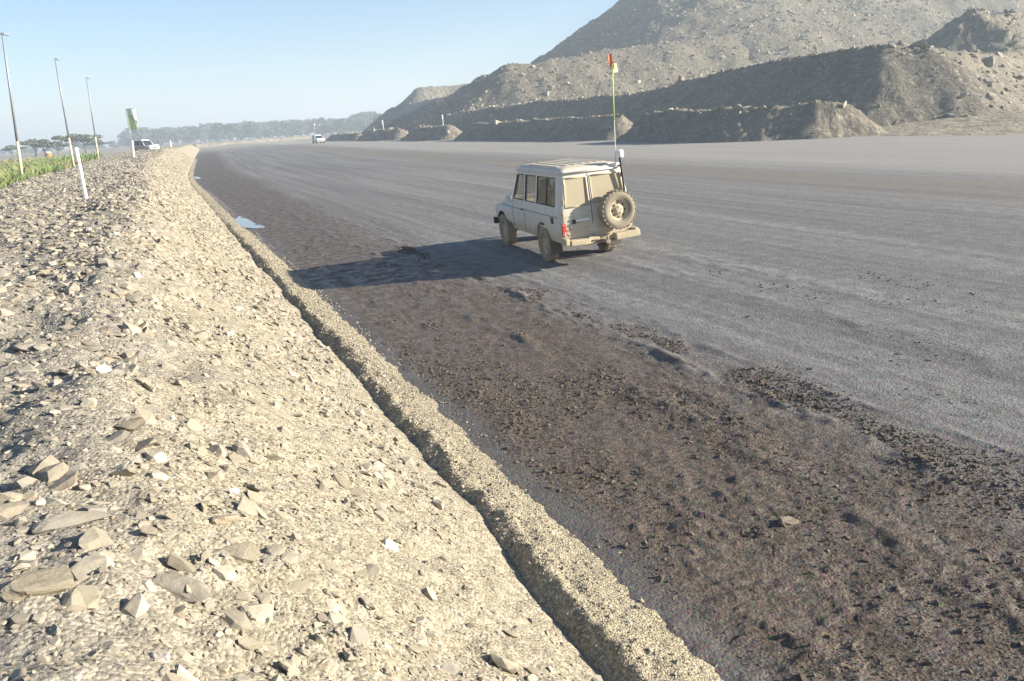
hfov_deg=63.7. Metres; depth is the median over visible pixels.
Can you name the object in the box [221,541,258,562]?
rock
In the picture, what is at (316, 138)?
white car
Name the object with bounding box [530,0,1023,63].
spoil hill
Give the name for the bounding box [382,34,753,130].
spoil hill
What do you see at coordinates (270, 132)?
tree
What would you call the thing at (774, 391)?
mud clods
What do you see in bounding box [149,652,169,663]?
rock
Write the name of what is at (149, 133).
tree
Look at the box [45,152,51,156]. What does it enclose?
drum
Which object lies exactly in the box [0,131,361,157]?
ground
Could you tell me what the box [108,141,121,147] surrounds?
tree
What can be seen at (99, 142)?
tree
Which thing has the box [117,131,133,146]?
tree
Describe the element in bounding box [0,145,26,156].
tree
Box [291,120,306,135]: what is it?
tree
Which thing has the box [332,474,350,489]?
rock
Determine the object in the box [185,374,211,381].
rock
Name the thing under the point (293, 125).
tree
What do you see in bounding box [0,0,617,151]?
sky
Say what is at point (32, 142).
tree
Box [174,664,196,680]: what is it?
rock
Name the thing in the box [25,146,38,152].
tree
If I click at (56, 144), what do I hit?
tree
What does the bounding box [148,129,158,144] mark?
tree
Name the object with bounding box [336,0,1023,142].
scree
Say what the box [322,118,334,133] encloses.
tree
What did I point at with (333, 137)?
berm
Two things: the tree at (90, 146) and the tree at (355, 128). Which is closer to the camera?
the tree at (90, 146)
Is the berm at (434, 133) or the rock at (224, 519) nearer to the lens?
the rock at (224, 519)
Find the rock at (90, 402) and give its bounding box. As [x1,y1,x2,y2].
[80,397,96,406]
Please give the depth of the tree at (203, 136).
679.20 m
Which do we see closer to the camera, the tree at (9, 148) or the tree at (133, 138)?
the tree at (9, 148)
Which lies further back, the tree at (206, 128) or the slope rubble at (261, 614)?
the tree at (206, 128)
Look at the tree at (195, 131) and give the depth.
620.44 m
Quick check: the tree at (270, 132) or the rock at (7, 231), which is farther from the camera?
the tree at (270, 132)
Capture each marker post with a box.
[74,148,87,198]
[131,141,134,156]
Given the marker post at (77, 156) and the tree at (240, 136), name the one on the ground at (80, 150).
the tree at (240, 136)
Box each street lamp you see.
[0,33,22,174]
[54,58,74,166]
[86,77,99,159]
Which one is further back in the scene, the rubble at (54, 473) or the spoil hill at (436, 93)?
the spoil hill at (436, 93)
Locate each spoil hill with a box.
[361,83,466,133]
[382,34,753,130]
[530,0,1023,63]
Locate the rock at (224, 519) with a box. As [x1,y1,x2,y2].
[211,514,240,523]
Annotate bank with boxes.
[0,144,605,680]
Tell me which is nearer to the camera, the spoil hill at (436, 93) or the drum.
the drum
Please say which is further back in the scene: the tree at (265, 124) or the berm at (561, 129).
the tree at (265, 124)
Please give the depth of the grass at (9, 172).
78.28 m
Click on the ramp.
(1008, 123)
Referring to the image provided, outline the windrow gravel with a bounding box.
[197,191,745,680]
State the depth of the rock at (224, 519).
4.43 m
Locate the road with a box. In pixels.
[193,134,1023,680]
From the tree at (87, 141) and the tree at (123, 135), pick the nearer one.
the tree at (87, 141)
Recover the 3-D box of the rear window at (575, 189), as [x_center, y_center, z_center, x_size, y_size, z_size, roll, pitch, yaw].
[1.345,-3.161,17.585,0.560,0.631,0.081,-11,17,-16]
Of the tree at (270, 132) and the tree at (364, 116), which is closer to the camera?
the tree at (270, 132)
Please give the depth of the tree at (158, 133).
601.37 m
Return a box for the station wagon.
[131,139,158,150]
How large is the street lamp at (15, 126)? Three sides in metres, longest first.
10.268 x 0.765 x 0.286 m
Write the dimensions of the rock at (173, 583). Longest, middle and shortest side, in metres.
0.302 x 0.143 x 0.032 m
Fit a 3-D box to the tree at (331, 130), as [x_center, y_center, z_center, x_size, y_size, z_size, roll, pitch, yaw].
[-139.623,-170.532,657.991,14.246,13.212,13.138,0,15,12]
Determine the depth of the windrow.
6.64 m
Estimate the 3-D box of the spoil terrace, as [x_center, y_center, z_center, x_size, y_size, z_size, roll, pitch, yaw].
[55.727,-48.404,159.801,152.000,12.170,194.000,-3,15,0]
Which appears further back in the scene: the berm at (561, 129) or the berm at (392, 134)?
the berm at (392, 134)
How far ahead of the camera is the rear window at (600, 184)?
17.76 m
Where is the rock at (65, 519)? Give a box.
[32,511,113,534]
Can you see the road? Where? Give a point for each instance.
(835, 218)
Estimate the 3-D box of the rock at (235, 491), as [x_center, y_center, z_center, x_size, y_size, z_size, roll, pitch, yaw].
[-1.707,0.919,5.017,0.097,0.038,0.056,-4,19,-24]
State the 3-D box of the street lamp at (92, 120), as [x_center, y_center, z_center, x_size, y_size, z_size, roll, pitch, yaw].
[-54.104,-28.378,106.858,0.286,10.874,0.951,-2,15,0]
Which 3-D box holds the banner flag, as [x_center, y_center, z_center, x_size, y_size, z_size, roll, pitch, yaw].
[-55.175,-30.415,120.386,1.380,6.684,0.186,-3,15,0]
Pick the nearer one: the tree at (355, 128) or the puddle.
the puddle
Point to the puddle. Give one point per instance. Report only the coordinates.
(245, 223)
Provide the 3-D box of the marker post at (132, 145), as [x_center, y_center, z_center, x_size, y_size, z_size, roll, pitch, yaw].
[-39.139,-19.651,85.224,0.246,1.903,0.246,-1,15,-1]
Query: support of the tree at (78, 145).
on the ground at (80, 150)
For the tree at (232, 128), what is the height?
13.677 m
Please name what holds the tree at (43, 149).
on the ground at (80, 150)
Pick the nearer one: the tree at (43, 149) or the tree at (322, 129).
the tree at (43, 149)
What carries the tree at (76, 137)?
on the ground at (80, 150)
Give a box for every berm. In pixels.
[193,135,311,147]
[325,133,362,140]
[356,128,407,140]
[402,125,461,140]
[453,115,633,140]
[615,101,888,142]
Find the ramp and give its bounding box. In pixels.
[867,111,1023,135]
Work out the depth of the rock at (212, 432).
6.14 m
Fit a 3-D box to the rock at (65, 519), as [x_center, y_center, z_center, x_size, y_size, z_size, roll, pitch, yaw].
[-2.153,0.882,4.049,0.358,0.046,0.112,-5,25,-29]
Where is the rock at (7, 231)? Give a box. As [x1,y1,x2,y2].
[0,230,19,233]
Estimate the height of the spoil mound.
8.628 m
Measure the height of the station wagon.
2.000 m
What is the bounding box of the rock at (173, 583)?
[151,571,210,601]
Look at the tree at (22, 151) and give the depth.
637.42 m
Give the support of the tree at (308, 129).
on the ground at (80, 150)
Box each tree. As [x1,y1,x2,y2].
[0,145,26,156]
[16,148,31,153]
[19,139,49,155]
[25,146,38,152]
[32,143,50,153]
[43,140,74,154]
[51,133,92,147]
[71,142,83,149]
[73,134,101,152]
[80,144,95,149]
[87,139,107,147]
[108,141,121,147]
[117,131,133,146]
[117,139,130,146]
[128,127,149,144]
[136,127,152,140]
[145,127,152,139]
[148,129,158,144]
[149,128,168,145]
[162,127,174,144]
[172,127,186,142]
[176,126,195,143]
[184,126,199,142]
[190,126,207,142]
[199,124,213,140]
[208,122,227,141]
[220,123,240,140]
[233,122,245,139]
[240,121,263,139]
[252,122,270,138]
[258,121,269,138]
[263,120,279,137]
[274,120,291,136]
[288,119,296,136]
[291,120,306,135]
[296,120,312,135]
[308,117,329,135]
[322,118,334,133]
[328,118,343,133]
[332,117,350,133]
[346,117,360,131]
[347,113,367,132]
[352,112,372,131]
[361,111,376,130]
[372,113,381,121]
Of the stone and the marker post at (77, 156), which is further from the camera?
the marker post at (77, 156)
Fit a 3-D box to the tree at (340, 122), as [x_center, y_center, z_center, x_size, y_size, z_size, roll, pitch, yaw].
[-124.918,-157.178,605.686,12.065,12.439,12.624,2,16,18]
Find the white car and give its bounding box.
[312,124,324,143]
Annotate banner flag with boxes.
[125,108,138,140]
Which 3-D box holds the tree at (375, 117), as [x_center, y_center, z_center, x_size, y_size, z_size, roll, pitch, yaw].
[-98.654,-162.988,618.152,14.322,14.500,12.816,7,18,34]
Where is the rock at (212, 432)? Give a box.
[205,429,217,435]
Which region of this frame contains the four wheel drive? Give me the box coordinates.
[493,54,639,261]
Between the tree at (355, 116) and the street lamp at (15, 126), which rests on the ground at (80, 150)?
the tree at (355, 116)
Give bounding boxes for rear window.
[565,177,587,207]
[590,172,621,203]
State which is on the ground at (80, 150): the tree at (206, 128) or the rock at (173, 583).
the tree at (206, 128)
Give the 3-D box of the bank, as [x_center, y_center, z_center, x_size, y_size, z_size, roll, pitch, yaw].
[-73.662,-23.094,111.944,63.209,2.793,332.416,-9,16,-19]
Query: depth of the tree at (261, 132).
691.26 m
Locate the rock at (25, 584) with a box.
[0,566,75,602]
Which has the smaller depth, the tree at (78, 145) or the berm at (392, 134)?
the berm at (392, 134)
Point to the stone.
(787, 521)
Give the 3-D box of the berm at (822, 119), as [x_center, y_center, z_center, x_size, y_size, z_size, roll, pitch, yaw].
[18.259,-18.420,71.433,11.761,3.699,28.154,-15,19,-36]
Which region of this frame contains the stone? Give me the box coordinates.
[778,516,799,527]
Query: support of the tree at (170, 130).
on the ground at (80, 150)
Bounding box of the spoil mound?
[925,9,1023,52]
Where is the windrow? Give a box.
[188,159,723,680]
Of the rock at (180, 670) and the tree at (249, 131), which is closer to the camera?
the rock at (180, 670)
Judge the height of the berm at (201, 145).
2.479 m
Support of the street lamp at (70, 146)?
on the bank
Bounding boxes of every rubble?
[0,147,173,680]
[135,148,602,680]
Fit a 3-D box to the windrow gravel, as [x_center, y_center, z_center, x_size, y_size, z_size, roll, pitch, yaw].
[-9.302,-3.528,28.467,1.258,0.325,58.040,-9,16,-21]
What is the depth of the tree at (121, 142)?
660.04 m
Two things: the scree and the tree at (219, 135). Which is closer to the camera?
the scree
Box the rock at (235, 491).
[224,488,238,494]
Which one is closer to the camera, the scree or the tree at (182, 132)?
the scree
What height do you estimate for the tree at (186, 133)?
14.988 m
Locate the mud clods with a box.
[326,245,1023,680]
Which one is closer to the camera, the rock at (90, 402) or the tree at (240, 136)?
the rock at (90, 402)
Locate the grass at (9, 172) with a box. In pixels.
[0,151,102,188]
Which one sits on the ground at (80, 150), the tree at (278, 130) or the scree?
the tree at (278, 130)
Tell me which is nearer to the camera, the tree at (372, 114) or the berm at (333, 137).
the berm at (333, 137)
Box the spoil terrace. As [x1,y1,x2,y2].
[436,44,1023,129]
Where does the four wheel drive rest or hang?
on the road
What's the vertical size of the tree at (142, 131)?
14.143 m
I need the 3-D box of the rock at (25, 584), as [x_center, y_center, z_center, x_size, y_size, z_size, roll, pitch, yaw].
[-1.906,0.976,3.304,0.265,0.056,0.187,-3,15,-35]
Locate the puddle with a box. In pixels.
[234,216,264,227]

